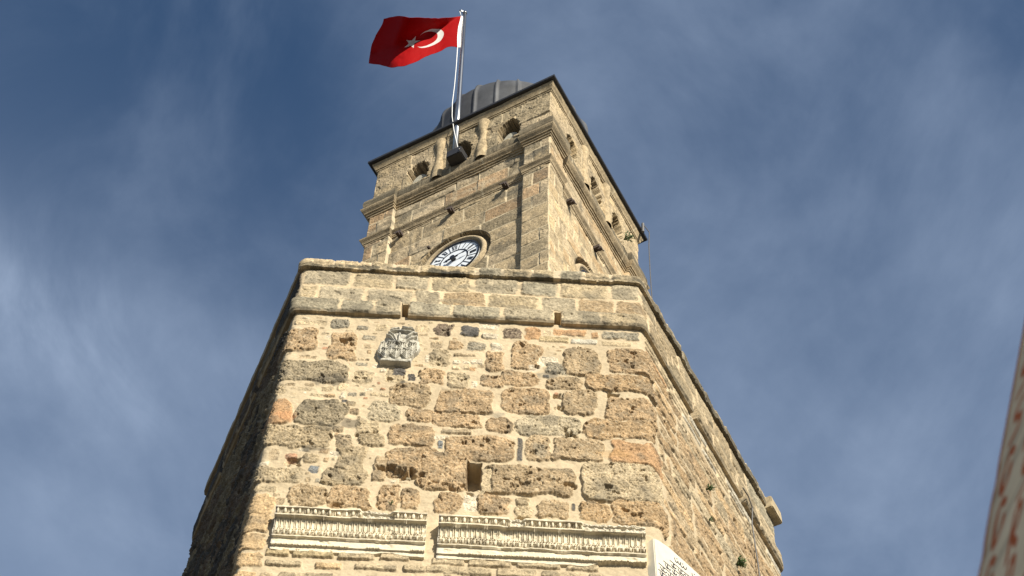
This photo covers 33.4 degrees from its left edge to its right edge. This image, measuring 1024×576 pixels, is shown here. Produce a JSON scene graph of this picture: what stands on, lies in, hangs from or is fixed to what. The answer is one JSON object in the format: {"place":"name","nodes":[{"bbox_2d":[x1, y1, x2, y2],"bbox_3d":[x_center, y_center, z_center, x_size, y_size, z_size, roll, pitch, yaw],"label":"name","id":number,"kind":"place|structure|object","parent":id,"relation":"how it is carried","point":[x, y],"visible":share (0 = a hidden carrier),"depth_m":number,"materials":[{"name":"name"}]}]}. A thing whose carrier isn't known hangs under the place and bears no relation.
{"place":"outdoors","nodes":[
{"label":"outdoors","id":0,"kind":"place"},
{"bbox_2d":[0,0,1023,575],"label":"sky","id":1,"kind":"structure","parent":0,"point":[828,195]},
{"label":"ground","id":2,"kind":"structure","parent":0,"visible":0},
{"bbox_2d":[182,74,783,575],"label":"clock tower","id":3,"kind":"structure","parent":2,"relation":"on","point":[476,362],"depth_m":16.94,"materials":[{"name":"stone"}]},
{"bbox_2d":[446,10,466,166],"bbox_3d":[-0.711,-3.036,24.825,0.284,4.951,0.214,-30,-63,19],"label":"flagpole","id":4,"kind":"object","parent":3,"relation":"on","point":[456,155],"visible":1,"depth_m":24.01,"materials":[{"name":"silver metal"}]},
{"bbox_2d":[369,16,462,67],"bbox_3d":[-1.589,-3.855,25.864,1.517,1.979,0.752,-13,-58,9],"label":"flag","id":5,"kind":"object","parent":4,"relation":"attached to","point":[399,41],"visible":1,"depth_m":25.84,"materials":[{"name":"fabric"}]},
{"bbox_2d":[624,231,634,241],"bbox_3d":[1.615,-0.704,23.462,0.163,0.138,0.162,3,-57,-1],"label":"wall weed","id":6,"kind":"object","parent":3,"relation":"attached to","point":[629,237],"depth_m":23.45,"materials":[{"name":"green plant"}]},
{"bbox_2d":[706,484,715,490],"bbox_3d":[2.024,2.034,17.401,0.110,0.067,0.077,10,-58,-5],"label":"wall weed","id":7,"kind":"object","parent":3,"relation":"attached to","point":[709,488],"depth_m":17.39,"materials":[{"name":"green plant"}]},
{"bbox_2d":[736,555,746,567],"bbox_3d":[2.331,2.771,17.309,0.137,0.105,0.170,3,-57,-1],"label":"wall weed","id":8,"kind":"object","parent":3,"relation":"attached to","point":[740,563],"depth_m":17.29,"materials":[{"name":"green plant"}]},
{"bbox_2d":[978,326,1023,575],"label":"folded parasol","id":9,"kind":"object","parent":2,"relation":"on","point":[1003,551],"visible":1,"depth_m":1.89,"materials":[{"name":"fabric"}]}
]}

